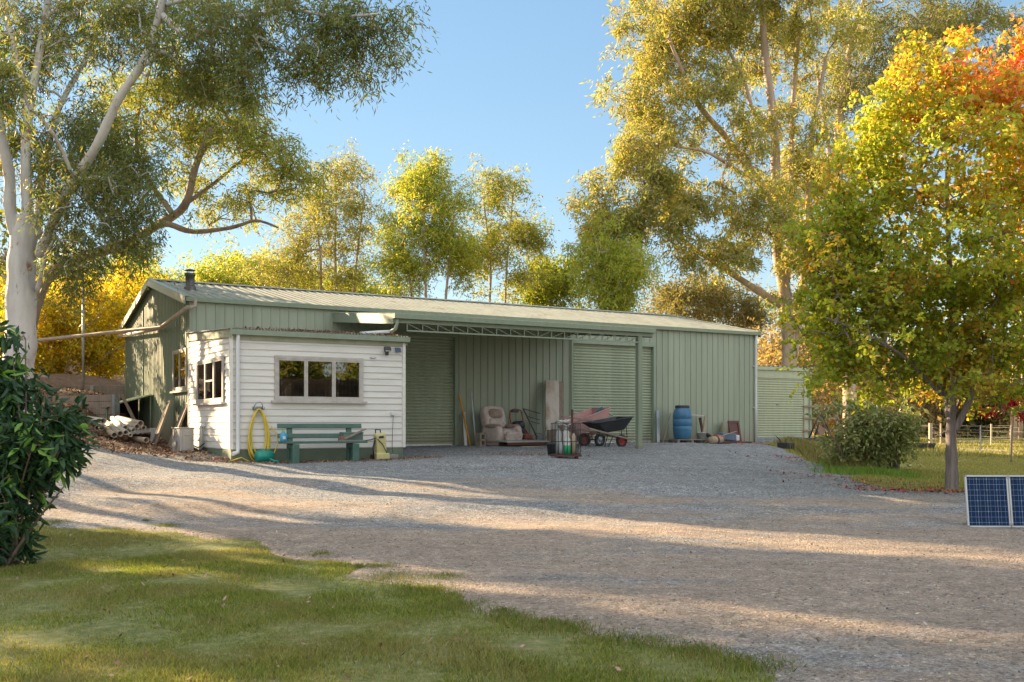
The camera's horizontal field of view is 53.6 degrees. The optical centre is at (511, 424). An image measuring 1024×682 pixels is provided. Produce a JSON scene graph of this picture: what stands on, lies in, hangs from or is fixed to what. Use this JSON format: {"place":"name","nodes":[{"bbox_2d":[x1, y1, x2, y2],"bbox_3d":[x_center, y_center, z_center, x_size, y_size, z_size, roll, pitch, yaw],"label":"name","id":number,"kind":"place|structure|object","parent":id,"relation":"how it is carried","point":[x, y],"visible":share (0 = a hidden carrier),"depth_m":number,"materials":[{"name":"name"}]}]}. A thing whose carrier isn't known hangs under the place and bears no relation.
{"place":"outdoors","nodes":[
{"label":"outdoors","id":0,"kind":"place"},
{"bbox_2d":[0,342,1019,681],"bbox_3d":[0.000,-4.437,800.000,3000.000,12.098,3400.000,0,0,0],"label":"ground","id":1,"kind":"structure","parent":0,"point":[300,588],"depth_m":7.46,"materials":[{"name":"plant"}]},
{"bbox_2d":[0,25,20,320],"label":"side gum tree","id":2,"kind":"object","parent":1,"relation":"on","point":[2,306],"visible":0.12,"depth_m":35.20,"materials":[{"name":"green plant"}]},
{"bbox_2d":[0,239,72,348],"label":"hill gum tree","id":3,"kind":"object","parent":1,"relation":"on","point":[37,272],"visible":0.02,"depth_m":58.62,"materials":[{"name":"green plant"}]},
{"bbox_2d":[0,317,103,567],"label":"glossy shrub","id":4,"kind":"object","parent":1,"relation":"on","point":[38,450],"visible":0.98,"depth_m":10.42,"materials":[{"name":"green plant"}]},
{"bbox_2d":[0,267,124,374],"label":"autumn shrub","id":5,"kind":"object","parent":1,"relation":"on","point":[49,317],"visible":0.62,"depth_m":37.88,"materials":[{"name":"yellow plant"}]},
{"bbox_2d":[40,228,120,334],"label":"hill gum tree","id":6,"kind":"object","parent":1,"relation":"on","point":[85,269],"visible":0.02,"depth_m":61.43,"materials":[{"name":"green plant"}]},
{"bbox_2d":[82,280,84,389],"bbox_3d":[-14.381,-2.623,34.000,0.083,4.400,0.083,0,0,-22],"label":"pole","id":7,"kind":"object","parent":1,"relation":"on","point":[83,353],"visible":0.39,"depth_m":33.97,"materials":[{"name":"wood"}]},
{"bbox_2d":[48,394,119,420],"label":"retaining wall","id":8,"kind":"structure","parent":1,"relation":"on","point":[97,409],"depth_m":30.31,"materials":[{"name":"wood"}]},
{"bbox_2d":[36,267,139,380],"bbox_3d":[-16.450,-3.872,40.151,4.965,4.894,5.374,0,0,0],"label":"autumn shrub","id":9,"kind":"object","parent":1,"relation":"on","point":[111,362],"visible":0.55,"depth_m":39.23,"materials":[{"name":"yellow plant"}]},
{"bbox_2d":[68,385,124,397],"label":"retaining wall","id":10,"kind":"structure","parent":1,"relation":"on","point":[110,390],"depth_m":35.96,"materials":[{"name":"wood"}]},
{"bbox_2d":[102,426,116,437],"bbox_3d":[-10.931,0.178,27.450,0.150,0.359,1.991,0,0,-31],"label":"drain pipe","id":11,"kind":"object","parent":1,"relation":"on","point":[110,432],"visible":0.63,"depth_m":26.97,"materials":[{"name":"plastic"}]},
{"bbox_2d":[105,420,122,436],"bbox_3d":[-10.831,0.099,27.500,0.150,0.450,2.134,0,0,-32],"label":"drain pipe","id":12,"kind":"object","parent":11,"relation":"on","point":[108,424],"visible":0.76,"depth_m":27.12,"materials":[{"name":"plastic"}]},
{"bbox_2d":[75,259,170,380],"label":"autumn shrub","id":13,"kind":"object","parent":1,"relation":"on","point":[140,286],"visible":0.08,"depth_m":42.54,"materials":[{"name":"yellow plant"}]},
{"bbox_2d":[34,384,212,459],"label":"bank litter","id":14,"kind":"object","parent":1,"relation":"on","point":[156,452],"visible":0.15,"depth_m":26.44,"materials":[{"name":"brown plant"}]},
{"bbox_2d":[95,394,151,433],"bbox_3d":[-12.069,-0.009,31.398,1.350,1.818,2.470,0,0,-30],"label":"lean to","id":15,"kind":"object","parent":1,"relation":"on","point":[129,407],"visible":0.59,"depth_m":31.88,"materials":[{"name":"green metal"}]},
{"bbox_2d":[100,232,175,286],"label":"distant gum tree","id":16,"kind":"object","parent":1,"relation":"on","point":[151,254],"visible":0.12,"depth_m":73.56,"materials":[{"name":"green plant"}]},
{"bbox_2d":[128,436,148,442],"bbox_3d":[-10.030,0.406,27.206,0.150,0.174,1.502,0,0,-36],"label":"drain pipe","id":17,"kind":"object","parent":1,"relation":"on","point":[140,439],"visible":0.9,"depth_m":26.95,"materials":[{"name":"plastic"}]},
{"bbox_2d":[94,251,225,292],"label":"hillside tree","id":18,"kind":"object","parent":1,"relation":"on","point":[155,273],"visible":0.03,"depth_m":57.18,"materials":[{"name":"yellow plant"}]},
{"bbox_2d":[153,400,171,444],"bbox_3d":[-9.569,-0.035,27.688,0.464,1.227,0.750,0,0,-25],"label":"wooden plank","id":19,"kind":"object","parent":1,"relation":"on","point":[162,420],"visible":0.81,"depth_m":27.60,"materials":[{"name":"wood"}]},
{"bbox_2d":[168,402,187,447],"bbox_3d":[-8.895,0.035,27.006,0.513,1.232,0.620,0,0,-27],"label":"wooden plank","id":20,"kind":"object","parent":1,"relation":"on","point":[180,420],"visible":0.64,"depth_m":27.00,"materials":[{"name":"wood"}]},
{"bbox_2d":[36,11,338,328],"bbox_3d":[-10.492,-7.241,33.335,10.981,12.489,5.719,0,0,11],"label":"spreading gum tree","id":21,"kind":"object","parent":1,"relation":"on","point":[240,136],"visible":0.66,"depth_m":32.05,"materials":[{"name":"green plant"}]},
{"bbox_2d":[0,0,440,416],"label":"white gum tree","id":22,"kind":"object","parent":1,"relation":"on","point":[91,165],"visible":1,"depth_m":23.59,"materials":[{"name":"green plant"}]},
{"bbox_2d":[180,240,260,285],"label":"hillside tree","id":23,"kind":"object","parent":1,"relation":"on","point":[214,272],"visible":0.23,"depth_m":59.35,"materials":[{"name":"yellow plant"}]},
{"bbox_2d":[204,236,300,288],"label":"hillside tree","id":24,"kind":"object","parent":1,"relation":"on","point":[243,266],"visible":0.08,"depth_m":63.11,"materials":[{"name":"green plant"}]},
{"bbox_2d":[186,328,409,460],"bbox_3d":[-5.540,-0.602,25.771,4.502,3.604,4.430,0,0,-30],"label":"weatherboard room","id":25,"kind":"object","parent":1,"relation":"on","point":[235,375],"visible":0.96,"depth_m":24.21,"materials":[{"name":"white wood"}]},
{"bbox_2d":[193,356,225,405],"bbox_3d":[-7.357,-1.027,24.569,0.110,1.115,2.773,0,0,-30],"label":"window","id":26,"kind":"structure","parent":25,"relation":"in","point":[209,372],"depth_m":24.54,"materials":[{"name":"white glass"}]},
{"bbox_2d":[252,402,264,409],"bbox_3d":[-5.792,-0.421,23.192,0.240,0.189,0.197,0,0,-30],"label":"hose hanger","id":27,"kind":"object","parent":25,"relation":"attached to","point":[254,407],"visible":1,"depth_m":23.21,"materials":[{"name":"metal"}]},
{"bbox_2d":[223,409,278,462],"bbox_3d":[-5.976,0.291,22.907,0.335,1.304,1.527,0,0,38],"label":"garden hose","id":28,"kind":"object","parent":27,"relation":"hanging from","point":[267,439],"visible":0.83,"depth_m":23.18,"materials":[{"name":"rubber"}]},
{"bbox_2d":[236,325,400,335],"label":"roof litter","id":29,"kind":"object","parent":25,"relation":"on","point":[305,330],"visible":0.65,"depth_m":23.98,"materials":[{"name":"brown plant"}]},
{"bbox_2d":[271,356,366,403],"bbox_3d":[-4.540,-1.042,23.992,2.342,1.087,0.110,0,0,-30],"label":"window","id":30,"kind":"structure","parent":25,"relation":"in","point":[277,399],"depth_m":23.93,"materials":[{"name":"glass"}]},
{"bbox_2d":[262,247,345,289],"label":"hillside tree","id":31,"kind":"object","parent":1,"relation":"on","point":[314,278],"visible":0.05,"depth_m":69.10,"materials":[{"name":"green plant"}]},
{"bbox_2d":[220,137,390,292],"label":"gum sapling","id":32,"kind":"object","parent":1,"relation":"on","point":[297,261],"visible":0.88,"depth_m":53.28,"materials":[{"name":"green plant"}]},
{"bbox_2d":[301,264,410,296],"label":"hillside tree","id":33,"kind":"object","parent":1,"relation":"on","point":[364,290],"visible":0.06,"depth_m":65.38,"materials":[{"name":"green plant"}]},
{"bbox_2d":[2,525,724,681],"bbox_3d":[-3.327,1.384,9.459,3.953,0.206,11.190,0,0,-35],"label":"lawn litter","id":34,"kind":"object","parent":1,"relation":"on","point":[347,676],"visible":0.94,"depth_m":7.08,"materials":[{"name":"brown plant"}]},
{"bbox_2d":[37,269,760,448],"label":"shed","id":35,"kind":"structure","parent":1,"relation":"on","point":[641,368],"depth_m":31.51,"materials":[{"name":"green metal"}]},
{"bbox_2d":[170,348,187,392],"bbox_3d":[-9.049,-1.444,27.524,0.110,1.169,1.786,0,0,-30],"label":"window","id":36,"kind":"structure","parent":35,"relation":"in","point":[179,357],"depth_m":27.51,"materials":[{"name":"beige paint"}]},
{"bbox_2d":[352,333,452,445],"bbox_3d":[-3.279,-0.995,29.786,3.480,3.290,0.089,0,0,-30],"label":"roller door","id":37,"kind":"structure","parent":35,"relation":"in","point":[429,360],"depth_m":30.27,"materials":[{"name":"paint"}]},
{"bbox_2d":[573,343,651,442],"bbox_3d":[3.336,-0.995,33.671,3.270,3.290,0.089,0,0,-30],"label":"roller door","id":38,"kind":"structure","parent":35,"relation":"in","point":[603,375],"depth_m":33.68,"materials":[{"name":"paint"}]},
{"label":"drain pipe","id":39,"kind":"object","parent":35,"relation":"attached to","visible":0},
{"bbox_2d":[128,426,135,431],"bbox_3d":[-10.470,0.101,27.634,0.110,0.213,1.504,0,0,-32],"label":"drain pipe","id":40,"kind":"object","parent":39,"relation":"on","point":[132,429],"visible":0.55,"depth_m":27.14,"materials":[{"name":"plastic"}]},
{"bbox_2d":[118,419,139,428],"bbox_3d":[-10.680,-0.012,28.000,0.150,0.306,2.460,0,0,-35],"label":"drain pipe","id":41,"kind":"object","parent":40,"relation":"on","point":[131,424],"visible":0.58,"depth_m":27.32,"materials":[{"name":"plastic"}]},
{"bbox_2d":[116,416,143,425],"bbox_3d":[-10.600,-0.091,28.050,0.160,0.303,2.343,0,0,-35],"label":"drain pipe","id":42,"kind":"object","parent":41,"relation":"on","point":[139,422],"visible":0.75,"depth_m":27.63,"materials":[{"name":"plastic"}]},
{"bbox_2d":[355,139,501,299],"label":"gum sapling","id":43,"kind":"object","parent":1,"relation":"on","point":[423,188],"visible":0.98,"depth_m":49.29,"materials":[{"name":"green plant"}]},
{"bbox_2d":[427,152,560,303],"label":"gum sapling","id":44,"kind":"object","parent":1,"relation":"on","point":[518,232],"visible":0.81,"depth_m":51.55,"materials":[{"name":"green plant"}]},
{"bbox_2d":[499,244,588,308],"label":"round bush tree","id":45,"kind":"object","parent":1,"relation":"on","point":[558,288],"visible":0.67,"depth_m":55.05,"materials":[{"name":"green plant"}]},
{"bbox_2d":[553,202,669,312],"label":"weeping gum tree","id":46,"kind":"object","parent":1,"relation":"on","point":[617,271],"visible":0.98,"depth_m":45.34,"materials":[{"name":"green plant"}]},
{"bbox_2d":[633,263,780,337],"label":"dull gum tree","id":47,"kind":"object","parent":1,"relation":"on","point":[717,299],"visible":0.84,"depth_m":68.66,"materials":[{"name":"green plant"}]},
{"bbox_2d":[557,0,886,367],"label":"giant gum tree","id":48,"kind":"object","parent":1,"relation":"on","point":[655,63],"visible":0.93,"depth_m":48.48,"materials":[{"name":"green plant"}]},
{"bbox_2d":[777,442,793,448],"bbox_3d":[8.863,0.687,32.800,0.300,0.200,0.500,0,0,-25],"label":"drain end","id":49,"kind":"object","parent":1,"relation":"on","point":[784,445],"visible":0.84,"depth_m":32.63,"materials":[{"name":"black plastic"}]},
{"bbox_2d":[757,365,814,439],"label":"garage","id":50,"kind":"structure","parent":1,"relation":"on","point":[778,414],"depth_m":40.43,"materials":[{"name":"beige paint"}]},
{"bbox_2d":[757,378,803,438],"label":"roller door","id":51,"kind":"structure","parent":50,"relation":"in","point":[776,416],"depth_m":40.37,"materials":[{"name":"beige paint"}]},
{"bbox_2d":[746,307,839,428],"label":"woodland tree","id":52,"kind":"object","parent":1,"relation":"on","point":[768,354],"visible":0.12,"depth_m":58.62,"materials":[{"name":"yellow plant"}]},
{"bbox_2d":[773,435,887,471],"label":"dry bank grass","id":53,"kind":"structure","parent":1,"relation":"on","point":[809,448],"depth_m":30.02,"materials":[{"name":"plant"}]},
{"bbox_2d":[798,339,868,436],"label":"woodland tree","id":54,"kind":"object","parent":1,"relation":"on","point":[829,402],"visible":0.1,"depth_m":70.23,"materials":[{"name":"yellow plant"}]},
{"bbox_2d":[830,345,901,418],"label":"woodland tree","id":55,"kind":"object","parent":1,"relation":"on","point":[890,398],"visible":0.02,"depth_m":77.12,"materials":[{"name":"green plant"}]},
{"bbox_2d":[804,391,933,467],"bbox_3d":[9.395,0.378,26.884,3.396,2.613,2.506,0,0,0],"label":"leafy bush","id":56,"kind":"object","parent":1,"relation":"on","point":[864,431],"visible":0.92,"depth_m":26.65,"materials":[{"name":"green plant"}]},
{"bbox_2d":[799,458,961,479],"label":"long green grass","id":57,"kind":"structure","parent":1,"relation":"on","point":[845,470],"depth_m":25.31,"materials":[{"name":"plant"}]},
{"bbox_2d":[762,440,1023,491],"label":"lawn grass","id":58,"kind":"structure","parent":1,"relation":"on","point":[986,465],"depth_m":28.84,"materials":[{"name":"plant"}]},
{"bbox_2d":[763,13,1023,489],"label":"autumn maple tree","id":59,"kind":"object","parent":1,"relation":"on","point":[935,345],"visible":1,"depth_m":20.46,"materials":[{"name":"yellow plant"}]},
{"bbox_2d":[765,0,1023,437],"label":"grey gum tree","id":60,"kind":"object","parent":1,"relation":"on","point":[934,24],"visible":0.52,"depth_m":65.36,"materials":[{"name":"green plant"}]},
{"bbox_2d":[874,342,945,434],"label":"woodland tree","id":61,"kind":"object","parent":1,"relation":"on","point":[913,403],"visible":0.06,"depth_m":81.75,"materials":[{"name":"yellow plant"}]},
{"bbox_2d":[812,434,1023,458],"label":"paddock grass","id":62,"kind":"structure","parent":1,"relation":"on","point":[1003,445],"depth_m":48.20,"materials":[{"name":"plant"}]},
{"bbox_2d":[812,383,1023,437],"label":"scrub","id":63,"kind":"object","parent":1,"relation":"on","point":[945,420],"visible":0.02,"depth_m":81.24,"materials":[{"name":"green plant"}]},
{"bbox_2d":[888,374,969,437],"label":"woodland tree","id":64,"kind":"object","parent":1,"relation":"on","point":[931,407],"visible":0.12,"depth_m":82.62,"materials":[{"name":"yellow plant"}]},
{"bbox_2d":[915,423,1009,443],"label":"fence","id":65,"kind":"object","parent":1,"relation":"on","point":[990,425],"visible":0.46,"depth_m":60.02,"materials":[{"name":"wood"}]},
{"bbox_2d":[930,349,1007,437],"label":"woodland tree","id":66,"kind":"object","parent":1,"relation":"on","point":[978,421],"visible":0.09,"depth_m":82.92,"materials":[{"name":"orange plant"}]},
{"bbox_2d":[928,423,1023,453],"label":"paddock fence","id":67,"kind":"object","parent":1,"relation":"on","point":[930,432],"visible":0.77,"depth_m":42.99,"materials":[{"name":"wood"}]},
{"bbox_2d":[948,336,1023,437],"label":"woodland tree","id":68,"kind":"object","parent":1,"relation":"on","point":[1002,415],"visible":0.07,"depth_m":79.81,"materials":[{"name":"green plant"}]},
{"bbox_2d":[979,380,1023,461],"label":"red sapling","id":69,"kind":"object","parent":1,"relation":"on","point":[1012,402],"visible":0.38,"depth_m":32.98,"materials":[{"name":"brown plant"}]},
{"bbox_2d":[989,366,1023,433],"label":"woodland tree","id":70,"kind":"object","parent":1,"relation":"on","point":[1000,418],"visible":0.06,"depth_m":77.56,"materials":[{"name":"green plant"}]},
{"bbox_2d":[1007,320,1022,441],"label":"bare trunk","id":71,"kind":"object","parent":1,"relation":"on","point":[1015,436],"visible":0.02,"depth_m":69.79,"materials":[{"name":"brown plant"}]},
{"bbox_2d":[1018,359,1023,439],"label":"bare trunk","id":72,"kind":"object","parent":1,"relation":"on","point":[1020,430],"visible":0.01,"depth_m":73.87,"materials":[{"name":"brown plant"}]},
{"bbox_2d":[0,0,1023,360],"label":"sky","id":73,"kind":"structure","parent":0,"point":[503,85],"materials":[{"name":"blue"}]},
{"bbox_2d":[29,439,1023,681],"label":"driveway","id":74,"kind":"structure","parent":0,"point":[252,515],"depth_m":12.97,"materials":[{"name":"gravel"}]},
{"bbox_2d":[171,427,204,451],"bbox_3d":[-7.997,0.468,25.030,0.631,0.785,0.875,0,0,-30],"label":"air conditioner","id":75,"kind":"object","parent":74,"relation":"on","point":[183,438],"visible":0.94,"depth_m":24.65,"materials":[{"name":"paint"}]},
{"bbox_2d":[254,449,279,461],"bbox_3d":[-5.553,0.716,23.000,0.466,0.318,0.381,0,0,-38],"label":"watering can","id":76,"kind":"object","parent":74,"relation":"on","point":[261,456],"visible":0.99,"depth_m":22.93,"materials":[{"name":"teal plastic"}]},
{"bbox_2d":[277,424,367,463],"bbox_3d":[-4.380,0.453,23.446,2.040,0.934,0.555,0,0,-30],"label":"garden bench","id":77,"kind":"object","parent":74,"relation":"on","point":[352,450],"visible":0.79,"depth_m":23.41,"materials":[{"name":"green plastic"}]},
{"bbox_2d":[339,432,363,439],"bbox_3d":[-3.784,0.287,23.908,0.520,0.205,0.240,0,0,-34],"label":"metal toolbox","id":78,"kind":"object","parent":77,"relation":"on","point":[358,436],"visible":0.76,"depth_m":23.82,"materials":[{"name":"metal"}]},
{"bbox_2d":[364,429,389,459],"bbox_3d":[-3.456,0.496,24.171,1.100,0.754,0.349,0,0,-30],"label":"pressure washer","id":79,"kind":"object","parent":74,"relation":"on","point":[379,448],"visible":0.94,"depth_m":24.27,"materials":[{"name":"beige plastic"}]},
{"bbox_2d":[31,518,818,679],"bbox_3d":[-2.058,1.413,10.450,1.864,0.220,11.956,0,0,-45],"label":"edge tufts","id":80,"kind":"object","parent":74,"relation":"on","point":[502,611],"visible":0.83,"depth_m":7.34,"materials":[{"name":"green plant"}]},
{"bbox_2d":[148,441,766,463],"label":"wall litter","id":81,"kind":"object","parent":74,"relation":"on","point":[302,461],"depth_m":23.62,"materials":[{"name":"brown plant"}]},
{"bbox_2d":[458,394,470,444],"bbox_3d":[-1.422,-0.128,30.476,0.458,1.560,0.058,0,0,34],"label":"orange plank","id":82,"kind":"object","parent":74,"relation":"on","point":[464,419],"visible":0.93,"depth_m":30.47,"materials":[{"name":"paint"}]},
{"bbox_2d":[475,433,485,445],"bbox_3d":[-0.932,0.463,29.998,0.200,0.400,0.260,0,0,-36],"label":"cinder block","id":83,"kind":"object","parent":74,"relation":"on","point":[480,439],"depth_m":29.94,"materials":[{"name":"concrete"}]},
{"bbox_2d":[479,406,522,445],"bbox_3d":[-0.319,0.043,30.257,1.010,1.184,1.179,0,0,-42],"label":"recliner","id":84,"kind":"object","parent":74,"relation":"on","point":[495,426],"visible":0.88,"depth_m":30.16,"materials":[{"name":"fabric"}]},
{"bbox_2d":[509,409,533,439],"bbox_3d":[0.286,0.095,30.849,0.600,1.142,0.590,0,0,-35],"label":"garden machine","id":85,"kind":"object","parent":74,"relation":"on","point":[524,430],"visible":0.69,"depth_m":30.84,"materials":[{"name":"red paint"}]},
{"bbox_2d":[496,440,548,446],"bbox_3d":[0.320,0.562,29.817,1.550,0.194,0.550,0,0,-36],"label":"flat panel","id":86,"kind":"object","parent":74,"relation":"on","point":[511,443],"visible":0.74,"depth_m":29.63,"materials":[{"name":"wood"}]},
{"bbox_2d":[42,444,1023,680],"bbox_3d":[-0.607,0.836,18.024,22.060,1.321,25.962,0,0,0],"label":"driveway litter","id":87,"kind":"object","parent":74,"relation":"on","point":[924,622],"visible":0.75,"depth_m":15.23,"materials":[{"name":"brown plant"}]},
{"bbox_2d":[545,380,558,440],"bbox_3d":[1.258,-0.363,31.695,0.438,2.057,1.066,0,0,2],"label":"door leaf","id":88,"kind":"object","parent":74,"relation":"on","point":[551,401],"visible":0.64,"depth_m":31.78,"materials":[{"name":"wood"}]},
{"bbox_2d":[559,381,563,432],"bbox_3d":[1.542,-0.351,32.084,0.194,2.030,0.675,0,0,3],"label":"narrow board","id":89,"kind":"object","parent":74,"relation":"on","point":[561,398],"visible":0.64,"depth_m":32.20,"materials":[{"name":"wood"}]},
{"bbox_2d":[550,410,581,458],"bbox_3d":[1.302,0.243,24.600,0.620,1.205,0.560,0,0,-18],"label":"steel cage","id":90,"kind":"object","parent":74,"relation":"on","point":[576,456],"visible":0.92,"depth_m":24.45,"materials":[{"name":"black metal"}]},
{"bbox_2d":[564,434,570,453],"bbox_3d":[1.332,0.476,24.440,0.170,0.500,0.170,0,0,0],"label":"green bottle","id":91,"kind":"object","parent":90,"relation":"in","point":[565,447],"visible":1,"depth_m":24.38,"materials":[{"name":"metal"}]},
{"bbox_2d":[572,434,576,453],"bbox_3d":[1.492,0.476,24.537,0.140,0.500,0.136,0,0,0],"label":"canister","id":92,"kind":"object","parent":90,"relation":"in","point":[574,446],"visible":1,"depth_m":24.48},
{"bbox_2d":[555,407,610,445],"bbox_3d":[2.046,0.077,30.342,1.650,1.175,0.894,0,0,-36],"label":"garden cart","id":93,"kind":"object","parent":74,"relation":"on","point":[591,414],"visible":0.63,"depth_m":30.29,"materials":[{"name":"pink paint"}]},
{"bbox_2d":[574,416,633,446],"bbox_3d":[2.723,0.227,29.369,1.750,0.915,0.813,0,0,-32],"label":"wheelbarrow","id":94,"kind":"object","parent":74,"relation":"on","point":[605,426],"visible":0.96,"depth_m":29.29,"materials":[{"name":"black plastic"}]},
{"bbox_2d":[656,410,659,442],"bbox_3d":[4.929,0.073,34.190,0.103,1.102,0.535,0,0,6],"label":"steel offcut","id":95,"kind":"object","parent":74,"relation":"on","point":[658,426],"visible":0.93,"depth_m":34.19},
{"bbox_2d":[660,439,707,442],"bbox_3d":[5.778,0.568,34.178,1.350,0.116,0.980,0,0,-30],"label":"pallet","id":96,"kind":"object","parent":74,"relation":"on","point":[686,440],"visible":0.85,"depth_m":33.93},
{"bbox_2d":[673,405,691,438],"bbox_3d":[5.735,-0.064,34.153,0.640,1.140,0.640,0,0,-30],"label":"water barrel","id":97,"kind":"object","parent":96,"relation":"on","point":[682,421],"visible":0.95,"depth_m":33.90,"materials":[{"name":"blue plastic"}]},
{"bbox_2d":[692,414,705,431],"bbox_3d":[6.284,0.148,34.776,1.278,1.019,0.410,0,0,-30],"label":"trestle frame","id":98,"kind":"object","parent":74,"relation":"on","point":[702,426],"visible":0.53,"depth_m":35.02,"materials":[{"name":"wood"}]},
{"bbox_2d":[719,421,728,441],"bbox_3d":[7.477,0.301,35.696,0.372,0.796,0.250,0,0,-30],"label":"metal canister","id":99,"kind":"object","parent":74,"relation":"on","point":[724,428],"visible":0.45,"depth_m":35.59,"materials":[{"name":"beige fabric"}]},
{"bbox_2d":[727,421,741,440],"bbox_3d":[7.864,0.282,35.773,0.560,0.816,0.192,0,0,-36],"label":"cabinet drawer","id":100,"kind":"object","parent":74,"relation":"on","point":[733,426],"visible":0.54,"depth_m":35.82,"materials":[{"name":"red paint"}]},
{"bbox_2d":[722,441,750,442],"bbox_3d":[7.404,0.621,34.668,1.700,0.050,0.500,0,0,-30],"label":"ground board","id":101,"kind":"object","parent":74,"relation":"on","point":[736,441],"visible":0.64,"depth_m":34.94,"materials":[{"name":"wood"}]},
{"bbox_2d":[708,436,723,443],"bbox_3d":[6.858,0.536,34.116,0.600,0.300,0.292,0,0,-42],"label":"scrap log","id":102,"kind":"object","parent":101,"relation":"on","point":[715,439],"visible":0.92,"depth_m":33.97,"materials":[{"name":"wood"}]},
{"bbox_2d":[717,433,739,440],"bbox_3d":[7.451,0.434,34.966,0.715,0.296,0.375,0,0,-25],"label":"blue case","id":103,"kind":"object","parent":101,"relation":"on","point":[732,437],"visible":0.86,"depth_m":34.85,"materials":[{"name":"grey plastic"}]},
{"bbox_2d":[803,405,850,440],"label":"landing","id":104,"kind":"object","parent":74,"relation":"on","point":[835,430],"visible":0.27,"depth_m":41.05,"materials":[{"name":"wood"}]},
{"bbox_2d":[808,415,830,437],"bbox_3d":[12.023,0.086,39.486,0.823,0.924,0.482,0,0,-10],"label":"steel frame","id":105,"kind":"object","parent":104,"relation":"on","point":[820,431],"visible":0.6,"depth_m":39.42,"materials":[{"name":"black metal"}]},
{"bbox_2d":[716,442,964,495],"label":"maple litter","id":106,"kind":"object","parent":74,"relation":"on","point":[911,490],"visible":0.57,"depth_m":21.55,"materials":[{"name":"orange plant"}]},
{"bbox_2d":[964,475,1023,526],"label":"solar panel","id":107,"kind":"object","parent":74,"relation":"on","point":[994,500],"visible":0.94,"depth_m":14.49,"materials":[{"name":"glass"}]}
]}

